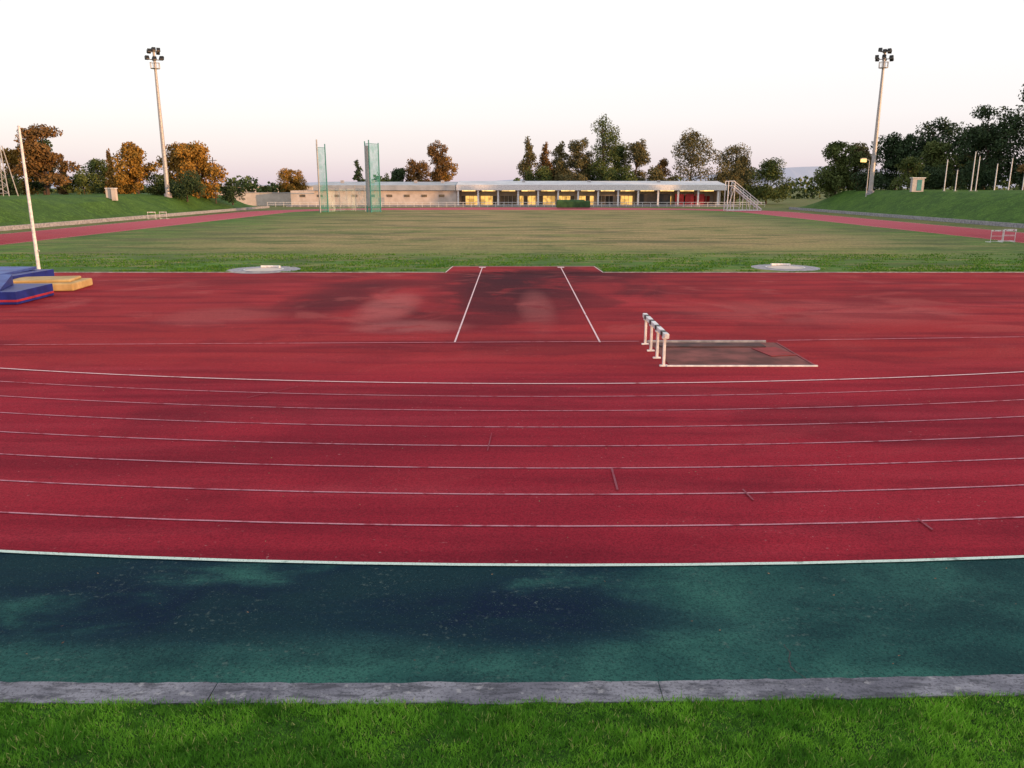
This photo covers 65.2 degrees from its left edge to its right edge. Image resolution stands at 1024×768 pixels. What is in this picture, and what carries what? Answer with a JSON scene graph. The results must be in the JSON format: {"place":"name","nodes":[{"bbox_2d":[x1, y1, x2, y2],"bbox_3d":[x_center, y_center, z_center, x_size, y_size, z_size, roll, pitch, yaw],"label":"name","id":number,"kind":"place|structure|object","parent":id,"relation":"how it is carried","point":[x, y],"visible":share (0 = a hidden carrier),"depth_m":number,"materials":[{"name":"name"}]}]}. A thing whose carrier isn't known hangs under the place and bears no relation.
{"place":"outdoors","nodes":[
{"label":"outdoors","id":0,"kind":"place"},
{"bbox_2d":[0,206,268,230],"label":"retaining wall","id":1,"kind":"structure","parent":0,"point":[28,226],"depth_m":113.28,"materials":[{"name":"concrete"}]},
{"bbox_2d":[214,192,290,205],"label":"boundary wall","id":2,"kind":"structure","parent":0,"point":[258,198],"depth_m":209.32,"materials":[{"name":"concrete"}]},
{"bbox_2d":[221,185,312,191],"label":"warehouse","id":3,"kind":"structure","parent":0,"point":[310,187],"depth_m":360.29,"materials":[{"name":"metal"}]},
{"bbox_2d":[0,207,1023,563],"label":"running track","id":4,"kind":"structure","parent":0,"point":[290,333],"depth_m":17.07,"materials":[{"name":"red rubber"}]},
{"bbox_2d":[0,266,53,304],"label":"pole vault landing mat","id":5,"kind":"object","parent":4,"relation":"on","point":[11,293],"visible":0.91,"depth_m":34.85,"materials":[{"name":"blue plastic"}]},
{"bbox_2d":[13,276,92,290],"bbox_3d":[-22.300,-4.824,38.359,3.300,0.490,2.400,-2,14,-7],"label":"foam landing pad","id":6,"kind":"object","parent":4,"relation":"on","point":[66,283],"visible":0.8,"depth_m":37.79,"materials":[{"name":"plastic"}]},
{"bbox_2d":[0,266,977,528],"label":"track markings","id":7,"kind":"object","parent":4,"relation":"on","point":[454,340],"visible":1,"depth_m":25.11,"materials":[{"name":"paint"}]},
{"bbox_2d":[4,291,984,663],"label":"fallen leaves","id":8,"kind":"object","parent":4,"relation":"on","point":[470,523],"visible":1,"depth_m":13.30,"materials":[{"name":"brown plant"}]},
{"bbox_2d":[1,211,1015,396],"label":"lane line","id":9,"kind":"object","parent":4,"relation":"on","point":[512,396],"visible":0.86,"depth_m":18.94,"materials":[{"name":"paint"}]},
{"bbox_2d":[0,207,1023,565],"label":"lane line","id":10,"kind":"object","parent":4,"relation":"on","point":[516,563],"visible":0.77,"depth_m":10.36,"materials":[{"name":"paint"}]},
{"bbox_2d":[0,207,1023,526],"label":"lane line","id":11,"kind":"object","parent":4,"relation":"on","point":[526,525],"visible":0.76,"depth_m":11.60,"materials":[{"name":"paint"}]},
{"bbox_2d":[0,208,1023,494],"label":"lane line","id":12,"kind":"object","parent":4,"relation":"on","point":[504,494],"visible":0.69,"depth_m":12.78,"materials":[{"name":"paint"}]},
{"bbox_2d":[0,216,1023,467],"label":"lane line","id":13,"kind":"object","parent":4,"relation":"on","point":[400,466],"visible":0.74,"depth_m":14.02,"materials":[{"name":"paint"}]},
{"bbox_2d":[0,210,1023,445],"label":"lane line","id":14,"kind":"object","parent":4,"relation":"on","point":[513,445],"visible":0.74,"depth_m":15.17,"materials":[{"name":"paint"}]},
{"bbox_2d":[0,208,1023,383],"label":"lane line","id":15,"kind":"object","parent":4,"relation":"on","point":[512,383],"visible":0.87,"depth_m":20.08,"materials":[{"name":"paint"}]},
{"bbox_2d":[0,208,1023,426],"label":"lane line","id":16,"kind":"object","parent":4,"relation":"on","point":[505,426],"visible":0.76,"depth_m":16.45,"materials":[{"name":"paint"}]},
{"bbox_2d":[8,208,1023,410],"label":"lane line","id":17,"kind":"object","parent":4,"relation":"on","point":[514,410],"visible":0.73,"depth_m":17.65,"materials":[{"name":"paint"}]},
{"bbox_2d":[54,272,1023,272],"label":"infield kerb","id":18,"kind":"structure","parent":4,"relation":"on","point":[604,272],"depth_m":45.47,"materials":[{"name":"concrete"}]},
{"bbox_2d":[556,200,589,207],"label":"covered landing mat","id":19,"kind":"object","parent":4,"relation":"on","point":[572,204],"visible":1,"depth_m":180.90,"materials":[{"name":"green plastic"}]},
{"bbox_2d":[641,313,668,366],"bbox_3d":[4.120,-1.301,23.160,0.220,0.954,3.658,0,14,0],"label":"steeplechase barrier","id":20,"kind":"object","parent":4,"relation":"on","point":[658,328],"visible":1,"depth_m":22.71,"materials":[{"name":"white paint"}]},
{"bbox_2d":[647,340,817,366],"bbox_3d":[6.250,-0.925,23.432,4.100,0.085,3.592,0,14,0],"label":"steeplechase water pit","id":21,"kind":"object","parent":4,"relation":"on","point":[721,353],"visible":0.97,"depth_m":23.21,"materials":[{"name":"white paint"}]},
{"bbox_2d":[723,181,761,210],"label":"judges stand","id":22,"kind":"object","parent":4,"relation":"on","point":[744,196],"visible":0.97,"depth_m":162.21,"materials":[{"name":"white paint"}]},
{"bbox_2d":[0,552,1023,693],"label":"green running apron","id":23,"kind":"object","parent":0,"point":[128,620],"visible":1,"depth_m":8.98,"materials":[{"name":"rubber"}]},
{"bbox_2d":[0,674,1023,704],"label":"concrete edging","id":24,"kind":"object","parent":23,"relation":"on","point":[506,692],"visible":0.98,"depth_m":7.71,"materials":[{"name":"grey concrete"}]},
{"bbox_2d":[0,210,1023,272],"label":"infield grass","id":25,"kind":"structure","parent":0,"point":[457,233],"depth_m":70.20,"materials":[{"name":"green plant"}]},
{"bbox_2d":[17,125,40,268],"bbox_3d":[-27.300,-10.402,45.224,0.600,8.080,0.600,0,14,0],"label":"flag pole","id":26,"kind":"object","parent":25,"relation":"on","point":[36,250],"visible":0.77,"depth_m":45.23,"materials":[{"name":"white metal"}]},
{"bbox_2d":[227,265,299,273],"bbox_3d":[-14.600,-6.791,47.040,4.200,0.135,4.410,0,14,0],"label":"throwing circle","id":27,"kind":"object","parent":25,"relation":"on","point":[269,268],"visible":0.99,"depth_m":47.15,"materials":[{"name":"concrete"}]},
{"bbox_2d":[316,139,380,212],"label":"throwing cage","id":28,"kind":"object","parent":25,"relation":"on","point":[368,166],"visible":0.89,"depth_m":152.59,"materials":[{"name":"teal paint"}]},
{"bbox_2d":[446,266,601,272],"bbox_3d":[0.700,-6.751,47.153,8.900,0.001,3.800,0,14,0],"label":"javelin runway","id":29,"kind":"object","parent":25,"relation":"on","point":[524,269],"visible":1,"depth_m":47.13,"materials":[{"name":"red rubber"}]},
{"bbox_2d":[751,263,820,270],"bbox_3d":[16.500,-7.102,48.303,4.000,0.135,4.200,0,14,0],"label":"throwing circle","id":30,"kind":"object","parent":25,"relation":"on","point":[781,266],"visible":0.99,"depth_m":48.26,"materials":[{"name":"concrete"}]},
{"bbox_2d":[0,690,1023,767],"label":"lawn bank","id":31,"kind":"structure","parent":0,"point":[541,752],"depth_m":7.03,"materials":[{"name":"plant"}]},
{"bbox_2d":[0,188,1023,702],"bbox_3d":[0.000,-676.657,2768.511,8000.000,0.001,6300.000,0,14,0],"label":"ground","id":32,"kind":"structure","parent":0,"point":[782,206],"depth_m":166.94,"materials":[{"name":"green plant"}]},
{"bbox_2d":[0,193,271,225],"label":"grass bank","id":33,"kind":"structure","parent":32,"relation":"on","point":[14,209],"depth_m":117.27,"materials":[{"name":"green plant"}]},
{"bbox_2d":[0,146,18,195],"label":"lattice tower","id":34,"kind":"structure","parent":33,"relation":"on","point":[2,185],"depth_m":112.75,"materials":[{"name":"metal"}]},
{"bbox_2d":[0,170,23,194],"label":"shrub","id":35,"kind":"object","parent":33,"relation":"on","point":[11,188],"visible":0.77,"depth_m":142.77,"materials":[{"name":"green plant"}]},
{"bbox_2d":[0,148,38,194],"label":"broadleaf tree","id":36,"kind":"object","parent":33,"relation":"on","point":[12,157],"visible":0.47,"depth_m":153.50,"materials":[{"name":"brown plant"}]},
{"bbox_2d":[26,138,59,194],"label":"cedar tree","id":37,"kind":"object","parent":33,"relation":"on","point":[38,186],"visible":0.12,"depth_m":148.46,"materials":[{"name":"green plant"}]},
{"bbox_2d":[10,123,81,194],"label":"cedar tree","id":38,"kind":"object","parent":33,"relation":"on","point":[37,159],"visible":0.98,"depth_m":142.40,"materials":[{"name":"brown plant"}]},
{"bbox_2d":[54,157,72,194],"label":"cypress tree","id":39,"kind":"object","parent":33,"relation":"on","point":[61,190],"visible":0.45,"depth_m":158.56,"materials":[{"name":"green plant"}]},
{"bbox_2d":[60,169,104,193],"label":"shrub","id":40,"kind":"object","parent":33,"relation":"on","point":[81,181],"visible":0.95,"depth_m":146.58,"materials":[{"name":"green plant"}]},
{"bbox_2d":[80,158,108,192],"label":"broadleaf tree","id":41,"kind":"object","parent":33,"relation":"on","point":[93,165],"visible":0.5,"depth_m":163.69,"materials":[{"name":"green plant"}]},
{"bbox_2d":[104,188,111,198],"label":"gate pillar","id":42,"kind":"structure","parent":33,"relation":"on","point":[108,192],"depth_m":124.73,"materials":[{"name":"white paint"}]},
{"bbox_2d":[103,148,115,193],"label":"cypress tree","id":43,"kind":"object","parent":33,"relation":"on","point":[107,155],"visible":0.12,"depth_m":158.81,"materials":[{"name":"brown plant"}]},
{"bbox_2d":[105,155,114,187],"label":"cypress tree","id":44,"kind":"object","parent":33,"relation":"on","point":[110,162],"visible":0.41,"depth_m":154.37,"materials":[{"name":"brown plant"}]},
{"bbox_2d":[110,188,117,200],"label":"gate pillar","id":45,"kind":"structure","parent":33,"relation":"on","point":[114,194],"depth_m":124.32,"materials":[{"name":"white paint"}]},
{"bbox_2d":[103,170,144,193],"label":"shrub","id":46,"kind":"object","parent":33,"relation":"on","point":[123,190],"visible":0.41,"depth_m":148.05,"materials":[{"name":"brown plant"}]},
{"bbox_2d":[110,141,161,193],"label":"broadleaf tree","id":47,"kind":"object","parent":33,"relation":"on","point":[131,152],"visible":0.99,"depth_m":145.58,"materials":[{"name":"orange plant"}]},
{"bbox_2d":[144,47,171,197],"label":"floodlight mast","id":48,"kind":"object","parent":33,"relation":"on","point":[154,59],"visible":0.98,"depth_m":143.46,"materials":[{"name":"metal"}]},
{"bbox_2d":[145,172,173,194],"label":"shrub","id":49,"kind":"object","parent":33,"relation":"on","point":[159,186],"visible":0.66,"depth_m":149.27,"materials":[{"name":"green plant"}]},
{"bbox_2d":[155,142,207,193],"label":"broadleaf tree","id":50,"kind":"object","parent":33,"relation":"on","point":[172,161],"visible":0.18,"depth_m":160.82,"materials":[{"name":"orange plant"}]},
{"bbox_2d":[164,169,207,201],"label":"shrub","id":51,"kind":"object","parent":33,"relation":"on","point":[184,189],"visible":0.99,"depth_m":147.23,"materials":[{"name":"green plant"}]},
{"bbox_2d":[172,140,228,198],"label":"broadleaf tree","id":52,"kind":"object","parent":33,"relation":"on","point":[191,156],"visible":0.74,"depth_m":157.37,"materials":[{"name":"orange plant"}]},
{"bbox_2d":[219,178,245,204],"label":"shrub","id":53,"kind":"object","parent":33,"relation":"on","point":[229,193],"visible":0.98,"depth_m":163.08,"materials":[{"name":"green plant"}]},
{"bbox_2d":[275,168,308,191],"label":"broadleaf tree","id":54,"kind":"object","parent":32,"relation":"on","point":[295,181],"visible":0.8,"depth_m":288.74,"materials":[{"name":"orange plant"}]},
{"bbox_2d":[352,160,364,181],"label":"cypress tree","id":55,"kind":"object","parent":32,"relation":"on","point":[357,176],"visible":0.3,"depth_m":222.22,"materials":[{"name":"green plant"}]},
{"bbox_2d":[375,173,389,181],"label":"shrub","id":56,"kind":"object","parent":32,"relation":"on","point":[384,179],"visible":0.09,"depth_m":224.03,"materials":[{"name":"green plant"}]},
{"bbox_2d":[390,167,405,181],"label":"broadleaf tree","id":57,"kind":"object","parent":32,"relation":"on","point":[398,174],"visible":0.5,"depth_m":225.98,"materials":[{"name":"green plant"}]},
{"bbox_2d":[404,158,430,181],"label":"broadleaf tree","id":58,"kind":"object","parent":32,"relation":"on","point":[414,171],"visible":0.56,"depth_m":226.36,"materials":[{"name":"brown plant"}]},
{"bbox_2d":[426,140,453,181],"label":"tree","id":59,"kind":"object","parent":32,"relation":"on","point":[437,160],"visible":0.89,"depth_m":230.79,"materials":[{"name":"brown plant"}]},
{"bbox_2d":[430,157,458,181],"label":"broadleaf tree","id":60,"kind":"object","parent":32,"relation":"on","point":[448,178],"visible":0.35,"depth_m":233.86,"materials":[{"name":"orange plant"}]},
{"bbox_2d":[290,190,720,203],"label":"walls","id":61,"kind":"structure","parent":32,"relation":"on","point":[415,195],"depth_m":202.70,"materials":[{"name":"beige paint"}]},
{"bbox_2d":[300,195,443,203],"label":"windows","id":62,"kind":"structure","parent":61,"relation":"attached to","point":[382,199],"depth_m":202.42,"materials":[{"name":"black glass"}]},
{"bbox_2d":[290,180,726,193],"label":"roof","id":63,"kind":"structure","parent":61,"relation":"on","point":[578,185],"depth_m":201.02,"materials":[{"name":"metal"}]},
{"bbox_2d":[462,190,713,190],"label":"canopy lamps","id":64,"kind":"object","parent":63,"relation":"attached to","point":[588,190],"visible":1,"depth_m":203.39,"materials":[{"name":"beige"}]},
{"bbox_2d":[461,191,710,203],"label":"glazing and doors","id":65,"kind":"structure","parent":61,"relation":"attached to","point":[604,196],"depth_m":208.29,"materials":[{"name":"yellow glass"}]},
{"bbox_2d":[286,205,737,206],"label":"terrace","id":66,"kind":"structure","parent":32,"relation":"on","point":[509,206],"depth_m":198.23,"materials":[{"name":"concrete"}]},
{"bbox_2d":[267,202,764,206],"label":"perimeter railing","id":67,"kind":"object","parent":32,"relation":"on","point":[495,204],"visible":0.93,"depth_m":196.13,"materials":[{"name":"white metal"}]},
{"bbox_2d":[21,175,1021,198],"bbox_3d":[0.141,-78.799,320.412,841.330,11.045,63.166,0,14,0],"label":"distant tree line","id":68,"kind":"object","parent":32,"relation":"on","point":[812,188],"visible":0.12,"depth_m":315.67,"materials":[{"name":"green plant"}]},
{"bbox_2d":[516,136,537,180],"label":"poplar tree","id":69,"kind":"object","parent":32,"relation":"on","point":[529,156],"visible":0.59,"depth_m":230.69,"materials":[{"name":"green plant"}]},
{"bbox_2d":[525,165,552,180],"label":"shrub","id":70,"kind":"object","parent":32,"relation":"on","point":[542,174],"visible":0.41,"depth_m":225.12,"materials":[{"name":"green plant"}]},
{"bbox_2d":[533,142,554,180],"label":"poplar tree","id":71,"kind":"object","parent":32,"relation":"on","point":[543,160],"visible":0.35,"depth_m":232.50,"materials":[{"name":"brown plant"}]},
{"bbox_2d":[550,141,569,180],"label":"poplar tree","id":72,"kind":"object","parent":32,"relation":"on","point":[560,157],"visible":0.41,"depth_m":233.06,"materials":[{"name":"green plant"}]},
{"bbox_2d":[554,168,586,180],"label":"shrub","id":73,"kind":"object","parent":32,"relation":"on","point":[570,176],"visible":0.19,"depth_m":224.76,"materials":[{"name":"green plant"}]},
{"bbox_2d":[556,137,594,180],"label":"broadleaf tree","id":74,"kind":"object","parent":32,"relation":"on","point":[575,160],"visible":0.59,"depth_m":230.61,"materials":[{"name":"green plant"}]},
{"bbox_2d":[457,190,718,203],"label":"columns","id":75,"kind":"structure","parent":32,"relation":"on","point":[597,196],"depth_m":201.93,"materials":[{"name":"white paint"}]},
{"bbox_2d":[585,114,622,180],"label":"poplar tree","id":76,"kind":"object","parent":32,"relation":"on","point":[602,161],"visible":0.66,"depth_m":229.54,"materials":[{"name":"green plant"}]},
{"bbox_2d":[609,141,629,179],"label":"broadleaf tree","id":77,"kind":"object","parent":32,"relation":"on","point":[620,164],"visible":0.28,"depth_m":235.31,"materials":[{"name":"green plant"}]},
{"bbox_2d":[602,163,637,180],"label":"shrub","id":78,"kind":"object","parent":32,"relation":"on","point":[625,176],"visible":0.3,"depth_m":223.18,"materials":[{"name":"green plant"}]},
{"bbox_2d":[623,138,650,180],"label":"broadleaf tree","id":79,"kind":"object","parent":32,"relation":"on","point":[639,153],"visible":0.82,"depth_m":230.38,"materials":[{"name":"green plant"}]},
{"bbox_2d":[645,165,670,180],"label":"shrub","id":80,"kind":"object","parent":32,"relation":"on","point":[655,175],"visible":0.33,"depth_m":224.75,"materials":[{"name":"green plant"}]},
{"bbox_2d":[646,157,676,180],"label":"broadleaf tree","id":81,"kind":"object","parent":32,"relation":"on","point":[663,163],"visible":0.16,"depth_m":234.13,"materials":[{"name":"brown plant"}]},
{"bbox_2d":[668,127,722,180],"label":"broadleaf tree","id":82,"kind":"object","parent":32,"relation":"on","point":[692,140],"visible":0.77,"depth_m":229.56,"materials":[{"name":"green plant"}]},
{"bbox_2d":[705,171,739,203],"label":"shrub","id":83,"kind":"object","parent":32,"relation":"on","point":[734,176],"visible":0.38,"depth_m":228.16,"materials":[{"name":"green plant"}]},
{"bbox_2d":[714,142,759,203],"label":"broadleaf tree","id":84,"kind":"object","parent":32,"relation":"on","point":[740,165],"visible":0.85,"depth_m":229.75,"materials":[{"name":"green plant"}]},
{"bbox_2d":[733,167,758,199],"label":"broadleaf tree","id":85,"kind":"object","parent":32,"relation":"on","point":[747,182],"visible":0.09,"depth_m":288.91,"materials":[{"name":"green plant"}]},
{"bbox_2d":[739,157,795,203],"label":"broadleaf tree","id":86,"kind":"object","parent":32,"relation":"on","point":[771,168],"visible":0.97,"depth_m":227.37,"materials":[{"name":"green plant"}]},
{"bbox_2d":[788,190,1023,223],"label":"grass bank","id":87,"kind":"structure","parent":32,"relation":"on","point":[1006,206],"depth_m":122.39,"materials":[{"name":"green plant"}]},
{"bbox_2d":[811,140,867,194],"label":"broadleaf tree","id":88,"kind":"object","parent":87,"relation":"on","point":[833,176],"visible":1,"depth_m":164.45,"materials":[{"name":"green plant"}]},
{"bbox_2d":[842,142,880,190],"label":"broadleaf tree","id":89,"kind":"object","parent":87,"relation":"on","point":[862,147],"visible":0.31,"depth_m":168.25,"materials":[{"name":"green plant"}]},
{"bbox_2d":[860,158,869,196],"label":"street lamp","id":90,"kind":"object","parent":87,"relation":"on","point":[863,160],"visible":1,"depth_m":144.79,"materials":[{"name":"metal"}]},
{"bbox_2d":[849,169,890,190],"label":"shrub","id":91,"kind":"object","parent":87,"relation":"on","point":[879,182],"visible":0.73,"depth_m":156.62,"materials":[{"name":"green plant"}]},
{"bbox_2d":[867,48,893,194],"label":"floodlight mast","id":92,"kind":"object","parent":87,"relation":"on","point":[875,142],"visible":1,"depth_m":146.66,"materials":[{"name":"metal"}]},
{"bbox_2d":[870,131,918,189],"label":"broadleaf tree","id":93,"kind":"object","parent":87,"relation":"on","point":[895,151],"visible":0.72,"depth_m":164.94,"materials":[{"name":"green plant"}]},
{"bbox_2d":[890,156,930,189],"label":"broadleaf tree","id":94,"kind":"object","parent":87,"relation":"on","point":[910,164],"visible":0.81,"depth_m":148.21,"materials":[{"name":"green plant"}]},
{"bbox_2d":[910,177,925,191],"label":"equipment kiosk","id":95,"kind":"object","parent":87,"relation":"on","point":[916,185],"visible":1,"depth_m":135.54,"materials":[{"name":"concrete"}]},
{"bbox_2d":[902,140,957,189],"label":"broadleaf tree","id":96,"kind":"object","parent":87,"relation":"on","point":[933,153],"visible":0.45,"depth_m":155.29,"materials":[{"name":"green plant"}]},
{"bbox_2d":[912,165,951,189],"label":"shrub","id":97,"kind":"object","parent":87,"relation":"on","point":[935,176],"visible":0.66,"depth_m":151.62,"materials":[{"name":"green plant"}]},
{"bbox_2d":[904,116,969,188],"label":"broadleaf tree","id":98,"kind":"object","parent":87,"relation":"on","point":[948,131],"visible":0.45,"depth_m":161.89,"materials":[{"name":"green plant"}]},
{"bbox_2d":[951,160,1002,189],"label":"shrub","id":99,"kind":"object","parent":87,"relation":"on","point":[985,178],"visible":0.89,"depth_m":149.64,"materials":[{"name":"green plant"}]},
{"bbox_2d":[946,121,1015,188],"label":"broadleaf tree","id":100,"kind":"object","parent":87,"relation":"on","point":[963,162],"visible":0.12,"depth_m":169.19,"materials":[{"name":"green plant"}]},
{"bbox_2d":[947,104,1023,189],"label":"broadleaf tree","id":101,"kind":"object","parent":87,"relation":"on","point":[982,137],"visible":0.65,"depth_m":153.31,"materials":[{"name":"green plant"}]},
{"bbox_2d":[987,84,1023,189],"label":"broadleaf tree","id":102,"kind":"object","parent":87,"relation":"on","point":[1017,177],"visible":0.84,"depth_m":147.82,"materials":[{"name":"green plant"}]},
{"bbox_2d":[0,0,1023,184],"label":"sky","id":103,"kind":"structure","parent":0,"point":[256,82],"materials":[{"name":"white"}]},
{"bbox_2d":[51,166,1015,187],"bbox_3d":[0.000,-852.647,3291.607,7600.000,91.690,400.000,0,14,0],"label":"distant hills","id":104,"kind":"structure","parent":0,"point":[796,172],"depth_m":3371.33,"materials":[{"name":"grey"}]},
{"bbox_2d":[789,207,1023,227],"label":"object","id":105,"kind":"structure","parent":0,"point":[1005,224],"depth_m":118.59,"materials":[{"name":"concrete"}]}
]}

